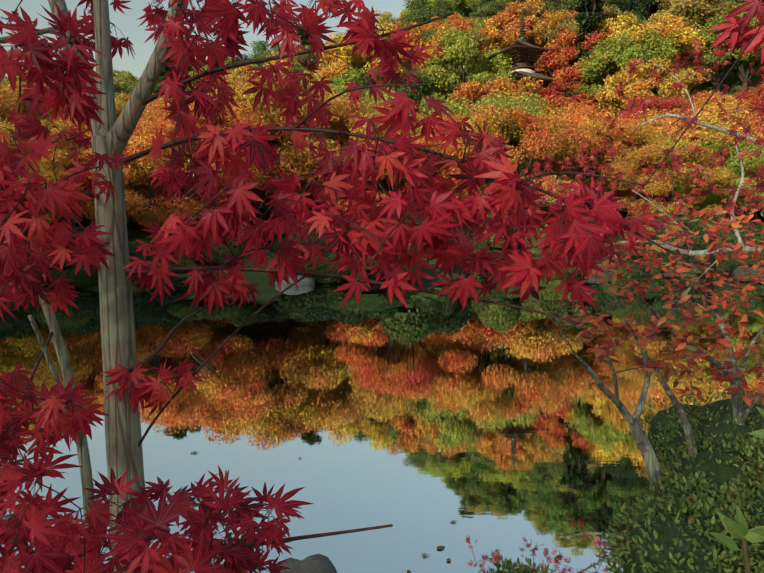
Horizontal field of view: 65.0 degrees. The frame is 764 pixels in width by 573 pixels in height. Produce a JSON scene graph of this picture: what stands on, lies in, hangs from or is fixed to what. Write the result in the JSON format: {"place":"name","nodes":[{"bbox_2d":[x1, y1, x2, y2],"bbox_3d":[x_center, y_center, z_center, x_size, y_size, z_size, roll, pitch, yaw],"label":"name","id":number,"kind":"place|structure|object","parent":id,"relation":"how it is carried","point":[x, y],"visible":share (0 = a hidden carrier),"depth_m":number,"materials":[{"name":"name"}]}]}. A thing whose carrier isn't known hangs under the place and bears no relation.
{"place":"outdoors","nodes":[
{"label":"outdoors","id":0,"kind":"place"},
{"bbox_2d":[0,0,408,79],"label":"sky","id":1,"kind":"structure","parent":0,"point":[126,23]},
{"bbox_2d":[0,274,763,572],"bbox_3d":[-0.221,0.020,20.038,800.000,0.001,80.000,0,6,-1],"label":"water","id":2,"kind":"structure","parent":0,"point":[361,424],"depth_m":6.47,"materials":[{"name":"liquid"}]},
{"bbox_2d":[95,325,593,572],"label":"fallen leaves","id":3,"kind":"object","parent":2,"relation":"on","point":[439,548],"visible":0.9,"depth_m":3.67,"materials":[{"name":"brown plant"}]},
{"bbox_2d":[2,0,763,520],"bbox_3d":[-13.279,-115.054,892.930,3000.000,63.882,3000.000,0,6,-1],"label":"ground","id":4,"kind":"structure","parent":0,"point":[730,80],"depth_m":43.08,"materials":[{"name":"plant"}]},
{"bbox_2d":[0,82,65,126],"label":"hill tree","id":5,"kind":"object","parent":4,"relation":"on","point":[9,97],"visible":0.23,"depth_m":29.36,"materials":[{"name":"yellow plant"}]},
{"bbox_2d":[0,119,94,229],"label":"hill tree","id":6,"kind":"object","parent":4,"relation":"on","point":[62,156],"visible":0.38,"depth_m":22.85,"materials":[{"name":"orange plant"}]},
{"bbox_2d":[48,246,82,270],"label":"bush","id":7,"kind":"object","parent":4,"relation":"on","point":[65,267],"visible":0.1,"depth_m":20.40,"materials":[{"name":"green plant"}]},
{"bbox_2d":[56,265,98,289],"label":"bush","id":8,"kind":"object","parent":4,"relation":"on","point":[81,279],"visible":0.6,"depth_m":18.94,"materials":[{"name":"green plant"}]},
{"bbox_2d":[12,116,188,227],"bbox_3d":[-13.841,-5.466,29.779,8.706,6.056,8.967,-9,13,-39],"label":"hill tree","id":9,"kind":"object","parent":4,"relation":"on","point":[70,124],"visible":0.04,"depth_m":28.80,"materials":[{"name":"orange plant"}]},
{"bbox_2d":[94,70,136,98],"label":"hill tree","id":10,"kind":"object","parent":4,"relation":"on","point":[125,83],"visible":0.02,"depth_m":65.82,"materials":[{"name":"green plant"}]},
{"bbox_2d":[61,93,171,208],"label":"hill tree","id":11,"kind":"object","parent":4,"relation":"on","point":[118,108],"visible":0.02,"depth_m":37.18,"materials":[{"name":"orange plant"}]},
{"bbox_2d":[114,79,128,102],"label":"hill tree","id":12,"kind":"object","parent":4,"relation":"on","point":[117,88],"visible":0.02,"depth_m":60.63,"materials":[{"name":"green plant"}]},
{"bbox_2d":[113,70,139,82],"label":"hill tree","id":13,"kind":"object","parent":4,"relation":"on","point":[128,75],"visible":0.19,"depth_m":125.11,"materials":[{"name":"green plant"}]},
{"bbox_2d":[127,212,161,228],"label":"bush","id":14,"kind":"object","parent":4,"relation":"on","point":[134,224],"visible":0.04,"depth_m":29.48,"materials":[{"name":"green plant"}]},
{"bbox_2d":[129,247,165,286],"bbox_3d":[-7.914,-0.660,19.491,1.928,1.207,2.222,-5,13,-3],"label":"bush","id":15,"kind":"object","parent":4,"relation":"on","point":[134,253],"visible":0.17,"depth_m":19.06,"materials":[{"name":"green plant"}]},
{"bbox_2d":[55,120,267,232],"bbox_3d":[-8.837,-4.168,25.396,8.566,5.590,7.581,4,8,36],"label":"hill tree","id":16,"kind":"object","parent":4,"relation":"on","point":[133,171],"visible":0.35,"depth_m":24.21,"materials":[{"name":"orange plant"}]},
{"bbox_2d":[130,78,196,107],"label":"hill tree","id":17,"kind":"object","parent":4,"relation":"on","point":[156,89],"visible":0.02,"depth_m":53.80,"materials":[{"name":"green plant"}]},
{"bbox_2d":[145,275,189,290],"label":"bush","id":18,"kind":"object","parent":4,"relation":"on","point":[177,283],"visible":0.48,"depth_m":19.01,"materials":[{"name":"green plant"}]},
{"bbox_2d":[151,55,194,104],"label":"hill tree","id":19,"kind":"object","parent":4,"relation":"on","point":[162,75],"visible":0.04,"depth_m":50.46,"materials":[{"name":"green plant"}]},
{"bbox_2d":[168,255,196,272],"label":"bush","id":20,"kind":"object","parent":4,"relation":"on","point":[186,262],"visible":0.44,"depth_m":20.13,"materials":[{"name":"green plant"}]},
{"bbox_2d":[131,96,269,209],"bbox_3d":[-8.910,-5.891,29.896,7.220,6.971,9.358,-7,6,-35],"label":"hill tree","id":21,"kind":"object","parent":4,"relation":"on","point":[162,116],"visible":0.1,"depth_m":28.64,"materials":[{"name":"orange plant"}]},
{"bbox_2d":[172,241,240,263],"bbox_3d":[-6.537,-1.258,21.997,2.909,0.809,2.166,1,6,14],"label":"bush","id":22,"kind":"object","parent":4,"relation":"on","point":[217,254],"visible":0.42,"depth_m":21.44,"materials":[{"name":"green plant"}]},
{"bbox_2d":[206,53,251,70],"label":"hill tree","id":23,"kind":"object","parent":4,"relation":"on","point":[237,59],"visible":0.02,"depth_m":115.28,"materials":[{"name":"green plant"}]},
{"bbox_2d":[192,87,311,204],"bbox_3d":[-8.194,-7.270,35.918,10.580,8.357,11.147,8,10,36],"label":"hill tree","id":24,"kind":"object","parent":4,"relation":"on","point":[256,192],"depth_m":34.74,"materials":[{"name":"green plant"}]},
{"bbox_2d":[224,50,295,81],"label":"hill tree","id":25,"kind":"object","parent":4,"relation":"on","point":[246,68],"visible":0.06,"depth_m":79.13,"materials":[{"name":"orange plant"}]},
{"bbox_2d":[187,71,351,218],"bbox_3d":[-6.631,-7.765,35.279,10.000,9.427,10.874,-2,6,-17],"label":"hill tree","id":26,"kind":"object","parent":4,"relation":"on","point":[240,89],"visible":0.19,"depth_m":31.72,"materials":[{"name":"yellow plant"}]},
{"bbox_2d":[249,40,289,59],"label":"hill tree","id":27,"kind":"object","parent":4,"relation":"on","point":[262,49],"visible":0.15,"depth_m":124.51,"materials":[{"name":"green plant"}]},
{"bbox_2d":[275,275,314,285],"bbox_3d":[-2.995,-0.159,20.866,1.399,0.494,0.844,-4,7,-38],"label":"rock","id":28,"kind":"object","parent":4,"relation":"on","point":[307,281],"visible":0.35,"depth_m":20.59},
{"bbox_2d":[295,23,310,46],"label":"hill tree","id":29,"kind":"object","parent":4,"relation":"on","point":[304,38],"visible":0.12,"depth_m":100.87,"materials":[{"name":"green plant"}]},
{"bbox_2d":[279,554,336,572],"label":"rock","id":30,"kind":"object","parent":4,"relation":"on","point":[317,563],"visible":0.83,"depth_m":2.67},
{"bbox_2d":[299,235,336,258],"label":"bush","id":31,"kind":"object","parent":4,"relation":"on","point":[320,242],"visible":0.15,"depth_m":23.01,"materials":[{"name":"green plant"}]},
{"bbox_2d":[289,46,352,78],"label":"hill tree","id":32,"kind":"object","parent":4,"relation":"on","point":[298,64],"visible":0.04,"depth_m":86.96,"materials":[{"name":"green plant"}]},
{"bbox_2d":[297,256,346,283],"bbox_3d":[-2.578,-0.640,21.781,2.260,0.973,2.704,3,3,-40],"label":"bush","id":33,"kind":"object","parent":4,"relation":"on","point":[322,269],"visible":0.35,"depth_m":21.09,"materials":[{"name":"green plant"}]},
{"bbox_2d":[242,86,420,206],"bbox_3d":[-3.386,-7.004,34.423,10.970,8.119,10.658,-7,8,-43],"label":"hill tree","id":34,"kind":"object","parent":4,"relation":"on","point":[341,107],"visible":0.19,"depth_m":31.85,"materials":[{"name":"yellow plant"}]},
{"bbox_2d":[328,67,365,89],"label":"hill tree","id":35,"kind":"object","parent":4,"relation":"on","point":[355,76],"visible":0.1,"depth_m":67.95,"materials":[{"name":"green plant"}]},
{"bbox_2d":[327,83,377,112],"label":"hill tree","id":36,"kind":"object","parent":4,"relation":"on","point":[339,87],"visible":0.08,"depth_m":56.08,"materials":[{"name":"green plant"}]},
{"bbox_2d":[317,25,398,83],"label":"hill tree","id":37,"kind":"object","parent":4,"relation":"on","point":[338,66],"visible":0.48,"depth_m":71.96,"materials":[{"name":"yellow plant"}]},
{"bbox_2d":[362,87,399,114],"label":"hill tree","id":38,"kind":"object","parent":4,"relation":"on","point":[387,97],"visible":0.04,"depth_m":51.45,"materials":[{"name":"green plant"}]},
{"bbox_2d":[0,0,763,572],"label":"maple","id":39,"kind":"object","parent":4,"relation":"on","point":[60,542],"depth_m":1.02,"materials":[{"name":"plant"}]},
{"bbox_2d":[349,67,443,112],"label":"hill tree","id":40,"kind":"object","parent":4,"relation":"on","point":[423,79],"visible":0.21,"depth_m":63.07,"materials":[{"name":"green plant"}]},
{"bbox_2d":[328,123,465,205],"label":"hill tree","id":41,"kind":"object","parent":4,"relation":"on","point":[404,180],"visible":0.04,"depth_m":33.36,"materials":[{"name":"orange plant"}]},
{"bbox_2d":[334,135,478,222],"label":"hill tree","id":42,"kind":"object","parent":4,"relation":"on","point":[447,171],"visible":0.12,"depth_m":28.79,"materials":[{"name":"orange plant"}]},
{"bbox_2d":[381,18,443,71],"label":"hill tree","id":43,"kind":"object","parent":4,"relation":"on","point":[425,32],"visible":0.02,"depth_m":76.09,"materials":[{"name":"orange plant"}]},
{"bbox_2d":[382,63,453,103],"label":"hill tree","id":44,"kind":"object","parent":4,"relation":"on","point":[442,93],"visible":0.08,"depth_m":68.13,"materials":[{"name":"green plant"}]},
{"bbox_2d":[396,92,444,116],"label":"hill tree","id":45,"kind":"object","parent":4,"relation":"on","point":[424,107],"visible":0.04,"depth_m":52.60,"materials":[{"name":"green plant"}]},
{"bbox_2d":[384,19,466,91],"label":"hill tree","id":46,"kind":"object","parent":4,"relation":"on","point":[432,50],"visible":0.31,"depth_m":71.18,"materials":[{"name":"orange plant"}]},
{"bbox_2d":[403,0,465,26],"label":"hill tree","id":47,"kind":"object","parent":4,"relation":"on","point":[422,15],"visible":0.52,"depth_m":89.95,"materials":[{"name":"green plant"}]},
{"bbox_2d":[417,12,474,53],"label":"hill tree","id":48,"kind":"object","parent":4,"relation":"on","point":[455,20],"visible":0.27,"depth_m":81.43,"materials":[{"name":"orange plant"}]},
{"bbox_2d":[421,0,479,27],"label":"hill tree","id":49,"kind":"object","parent":4,"relation":"on","point":[463,6],"visible":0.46,"depth_m":95.40,"materials":[{"name":"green plant"}]},
{"bbox_2d":[421,29,503,107],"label":"hill tree","id":50,"kind":"object","parent":4,"relation":"on","point":[480,38],"visible":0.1,"depth_m":71.39,"materials":[{"name":"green plant"}]},
{"bbox_2d":[442,14,491,35],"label":"hill tree","id":51,"kind":"object","parent":4,"relation":"on","point":[478,24],"visible":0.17,"depth_m":83.79,"materials":[{"name":"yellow plant"}]},
{"bbox_2d":[419,25,516,101],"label":"hill tree","id":52,"kind":"object","parent":4,"relation":"on","point":[459,43],"visible":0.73,"depth_m":65.45,"materials":[{"name":"green plant"}]},
{"bbox_2d":[466,0,511,28],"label":"hill tree","id":53,"kind":"object","parent":4,"relation":"on","point":[490,9],"visible":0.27,"depth_m":89.33,"materials":[{"name":"green plant"}]},
{"bbox_2d":[446,75,542,109],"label":"hill tree","id":54,"kind":"object","parent":4,"relation":"on","point":[470,90],"visible":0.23,"depth_m":55.49,"materials":[{"name":"orange plant"}]},
{"bbox_2d":[402,91,587,199],"bbox_3d":[6.513,-6.694,35.047,10.631,8.669,9.911,-4,5,-20],"label":"hill tree","id":55,"kind":"object","parent":4,"relation":"on","point":[492,100],"visible":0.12,"depth_m":32.21,"materials":[{"name":"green plant"}]},
{"bbox_2d":[478,217,514,248],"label":"bush","id":56,"kind":"object","parent":4,"relation":"on","point":[499,246],"visible":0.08,"depth_m":26.17,"materials":[{"name":"green plant"}]},
{"bbox_2d":[424,105,587,214],"bbox_3d":[6.950,-5.570,31.714,10.287,7.793,8.565,-6,8,-38],"label":"hill tree","id":57,"kind":"object","parent":4,"relation":"on","point":[541,142],"visible":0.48,"depth_m":29.72,"materials":[{"name":"orange plant"}]},
{"bbox_2d":[478,557,556,572],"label":"azalea","id":58,"kind":"object","parent":4,"relation":"on","point":[522,567],"visible":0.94,"depth_m":2.51,"materials":[{"name":"green plant"}]},
{"bbox_2d":[484,8,564,92],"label":"pagoda","id":59,"kind":"object","parent":4,"relation":"on","point":[522,53],"visible":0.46,"depth_m":66.58,"materials":[{"name":"brown wood"}]},
{"bbox_2d":[477,0,578,71],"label":"hill tree","id":60,"kind":"object","parent":4,"relation":"on","point":[503,22],"visible":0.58,"depth_m":73.79,"materials":[{"name":"orange plant"}]},
{"bbox_2d":[519,223,549,249],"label":"bush","id":61,"kind":"object","parent":4,"relation":"on","point":[538,232],"visible":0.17,"depth_m":26.78,"materials":[{"name":"green plant"}]},
{"bbox_2d":[336,264,763,281],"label":"shoreline","id":62,"kind":"structure","parent":4,"relation":"on","point":[735,270],"depth_m":25.45,"materials":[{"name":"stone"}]},
{"bbox_2d":[532,97,568,115],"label":"hill tree","id":63,"kind":"object","parent":4,"relation":"on","point":[550,106],"visible":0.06,"depth_m":51.46,"materials":[{"name":"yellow plant"}]},
{"bbox_2d":[532,95,577,117],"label":"hill tree","id":64,"kind":"object","parent":4,"relation":"on","point":[554,101],"visible":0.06,"depth_m":52.28,"materials":[{"name":"orange plant"}]},
{"bbox_2d":[530,0,582,21],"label":"hill tree","id":65,"kind":"object","parent":4,"relation":"on","point":[549,3],"visible":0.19,"depth_m":81.11,"materials":[{"name":"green plant"}]},
{"bbox_2d":[537,248,580,275],"bbox_3d":[7.365,-1.032,25.692,2.842,1.372,1.832,19,20,74],"label":"bush","id":66,"kind":"object","parent":4,"relation":"on","point":[569,269],"visible":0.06,"depth_m":24.68,"materials":[{"name":"green plant"}]},
{"bbox_2d":[527,80,597,109],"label":"hill tree","id":67,"kind":"object","parent":4,"relation":"on","point":[579,98],"visible":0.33,"depth_m":57.59,"materials":[{"name":"red plant"}]},
{"bbox_2d":[533,28,619,96],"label":"hill tree","id":68,"kind":"object","parent":4,"relation":"on","point":[548,63],"visible":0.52,"depth_m":65.14,"materials":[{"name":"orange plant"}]},
{"bbox_2d":[545,0,619,47],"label":"hill tree","id":69,"kind":"object","parent":4,"relation":"on","point":[572,5],"visible":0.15,"depth_m":78.16,"materials":[{"name":"yellow plant"}]},
{"bbox_2d":[567,0,606,105],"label":"hill tree","id":70,"kind":"object","parent":4,"relation":"on","point":[590,18],"visible":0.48,"depth_m":64.59,"materials":[{"name":"green plant"}]},
{"bbox_2d":[538,5,636,94],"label":"hill tree","id":71,"kind":"object","parent":4,"relation":"on","point":[571,22],"visible":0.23,"depth_m":71.95,"materials":[{"name":"yellow plant"}]},
{"bbox_2d":[524,118,654,215],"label":"hill tree","id":72,"kind":"object","parent":4,"relation":"on","point":[602,131],"visible":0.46,"depth_m":35.34,"materials":[{"name":"orange plant"}]},
{"bbox_2d":[546,99,635,134],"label":"hill tree","id":73,"kind":"object","parent":4,"relation":"on","point":[583,113],"visible":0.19,"depth_m":48.08,"materials":[{"name":"orange plant"}]},
{"bbox_2d":[533,123,653,206],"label":"hill tree","id":74,"kind":"object","parent":4,"relation":"on","point":[607,152],"visible":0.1,"depth_m":36.12,"materials":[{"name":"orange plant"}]},
{"bbox_2d":[473,23,763,255],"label":"maple","id":75,"kind":"object","parent":4,"relation":"on","point":[749,194],"depth_m":6.99,"materials":[{"name":"plant"}]},
{"bbox_2d":[602,238,637,259],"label":"bush","id":76,"kind":"object","parent":4,"relation":"on","point":[622,253],"visible":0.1,"depth_m":24.72,"materials":[{"name":"green plant"}]},
{"bbox_2d":[568,29,680,121],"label":"hill tree","id":77,"kind":"object","parent":4,"relation":"on","point":[654,45],"visible":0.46,"depth_m":57.77,"materials":[{"name":"green plant"}]},
{"bbox_2d":[612,256,650,276],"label":"bush","id":78,"kind":"object","parent":4,"relation":"on","point":[638,273],"visible":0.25,"depth_m":24.44,"materials":[{"name":"green plant"}]},
{"bbox_2d":[607,0,668,20],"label":"hill tree","id":79,"kind":"object","parent":4,"relation":"on","point":[625,5],"visible":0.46,"depth_m":78.31,"materials":[{"name":"green plant"}]},
{"bbox_2d":[603,10,676,36],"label":"hill tree","id":80,"kind":"object","parent":4,"relation":"on","point":[642,19],"visible":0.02,"depth_m":69.28,"materials":[{"name":"yellow plant"}]},
{"bbox_2d":[583,11,706,90],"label":"hill tree","id":81,"kind":"object","parent":4,"relation":"on","point":[680,33],"visible":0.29,"depth_m":60.77,"materials":[{"name":"yellow plant"}]},
{"bbox_2d":[610,94,689,126],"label":"hill tree","id":82,"kind":"object","parent":4,"relation":"on","point":[656,102],"visible":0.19,"depth_m":47.70,"materials":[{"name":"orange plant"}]},
{"bbox_2d":[606,21,693,74],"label":"hill tree","id":83,"kind":"object","parent":4,"relation":"on","point":[687,66],"visible":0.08,"depth_m":63.56,"materials":[{"name":"plant"}]},
{"bbox_2d":[594,56,714,122],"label":"hill tree","id":84,"kind":"object","parent":4,"relation":"on","point":[609,100],"visible":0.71,"depth_m":51.91,"materials":[{"name":"yellow plant"}]},
{"bbox_2d":[635,210,674,248],"bbox_3d":[13.118,-2.652,29.105,2.762,1.970,4.543,-5,3,25],"label":"bush","id":85,"kind":"object","parent":4,"relation":"on","point":[661,217],"visible":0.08,"depth_m":27.81,"materials":[{"name":"green plant"}]},
{"bbox_2d":[557,201,763,496],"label":"tree","id":86,"kind":"object","parent":4,"relation":"on","point":[654,322],"depth_m":3.26,"materials":[{"name":"plant"}]},
{"bbox_2d":[593,139,736,217],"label":"hill tree","id":87,"kind":"object","parent":4,"relation":"on","point":[656,189],"visible":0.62,"depth_m":31.33,"materials":[{"name":"orange plant"}]},
{"bbox_2d":[595,469,763,572],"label":"azalea","id":88,"kind":"object","parent":4,"relation":"on","point":[721,505],"visible":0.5,"depth_m":2.66,"materials":[{"name":"green plant"}]},
{"bbox_2d":[656,217,710,248],"bbox_3d":[13.411,-2.328,27.081,2.809,1.653,2.079,31,32,80],"label":"bush","id":89,"kind":"object","parent":4,"relation":"on","point":[698,242],"visible":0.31,"depth_m":26.23,"materials":[{"name":"green plant"}]},
{"bbox_2d":[666,241,715,275],"bbox_3d":[12.940,-1.144,25.583,2.522,1.624,1.731,8,10,55],"label":"bush","id":90,"kind":"object","parent":4,"relation":"on","point":[687,258],"visible":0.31,"depth_m":24.85,"materials":[{"name":"green plant"}]},
{"bbox_2d":[639,0,746,74],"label":"hill tree","id":91,"kind":"object","parent":4,"relation":"on","point":[687,8],"visible":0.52,"depth_m":69.12,"materials":[{"name":"yellow plant"}]},
{"bbox_2d":[624,101,763,211],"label":"hill tree","id":92,"kind":"object","parent":4,"relation":"on","point":[675,124],"visible":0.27,"depth_m":34.46,"materials":[{"name":"orange plant"}]},
{"bbox_2d":[629,385,763,475],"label":"azalea","id":93,"kind":"object","parent":4,"relation":"on","point":[694,420],"visible":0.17,"depth_m":4.10,"materials":[{"name":"green plant"}]},
{"bbox_2d":[631,129,763,217],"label":"hill tree","id":94,"kind":"object","parent":4,"relation":"on","point":[715,197],"visible":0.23,"depth_m":33.24,"materials":[{"name":"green plant"}]},
{"bbox_2d":[682,213,714,242],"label":"bush","id":95,"kind":"object","parent":4,"relation":"on","point":[699,221],"visible":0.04,"depth_m":26.68,"materials":[{"name":"green plant"}]},
{"bbox_2d":[673,255,730,274],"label":"bush","id":96,"kind":"object","parent":4,"relation":"on","point":[724,266],"visible":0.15,"depth_m":25.07,"materials":[{"name":"green plant"}]},
{"bbox_2d":[645,90,761,158],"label":"hill tree","id":97,"kind":"object","parent":4,"relation":"on","point":[702,100],"visible":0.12,"depth_m":46.92,"materials":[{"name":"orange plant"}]},
{"bbox_2d":[680,216,730,248],"bbox_3d":[15.326,-2.557,28.742,2.955,1.772,2.886,4,4,0],"label":"bush","id":98,"kind":"object","parent":4,"relation":"on","point":[714,218],"visible":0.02,"depth_m":27.91,"materials":[{"name":"green plant"}]},
{"bbox_2d":[648,399,763,472],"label":"azalea","id":99,"kind":"object","parent":4,"relation":"on","point":[707,430],"visible":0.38,"depth_m":3.92,"materials":[{"name":"plant"}]},
{"bbox_2d":[659,432,763,504],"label":"azalea","id":100,"kind":"object","parent":4,"relation":"on","point":[747,447],"visible":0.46,"depth_m":3.21,"materials":[{"name":"green plant"}]},
{"bbox_2d":[672,12,762,95],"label":"hill tree","id":101,"kind":"object","parent":4,"relation":"on","point":[717,79],"visible":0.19,"depth_m":64.43,"materials":[{"name":"red plant"}]},
{"bbox_2d":[672,446,763,506],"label":"azalea","id":102,"kind":"object","parent":4,"relation":"on","point":[708,466],"visible":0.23,"depth_m":3.22,"materials":[{"name":"plant"}]},
{"bbox_2d":[691,11,763,93],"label":"hill tree","id":103,"kind":"object","parent":4,"relation":"on","point":[750,56],"visible":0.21,"depth_m":65.58,"materials":[{"name":"red plant"}]},
{"bbox_2d":[709,407,763,572],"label":"plant","id":104,"kind":"object","parent":4,"relation":"on","point":[737,528],"depth_m":0.87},
{"bbox_2d":[711,208,763,221],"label":"bush","id":105,"kind":"object","parent":4,"relation":"on","point":[748,212],"visible":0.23,"depth_m":36.53,"materials":[{"name":"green plant"}]},
{"bbox_2d":[717,224,763,245],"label":"bush","id":106,"kind":"object","parent":4,"relation":"on","point":[757,236],"visible":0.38,"depth_m":26.75,"materials":[{"name":"green plant"}]},
{"bbox_2d":[732,83,763,118],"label":"hill tree","id":107,"kind":"object","parent":4,"relation":"on","point":[753,94],"visible":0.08,"depth_m":49.97,"materials":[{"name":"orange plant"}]},
{"bbox_2d":[736,148,763,215],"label":"hill tree","id":108,"kind":"object","parent":4,"relation":"on","point":[742,197],"visible":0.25,"depth_m":34.38,"materials":[{"name":"red plant"}]},
{"bbox_2d":[739,95,763,129],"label":"hill tree","id":109,"kind":"object","parent":4,"relation":"on","point":[759,114],"visible":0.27,"depth_m":44.13,"materials":[{"name":"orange plant"}]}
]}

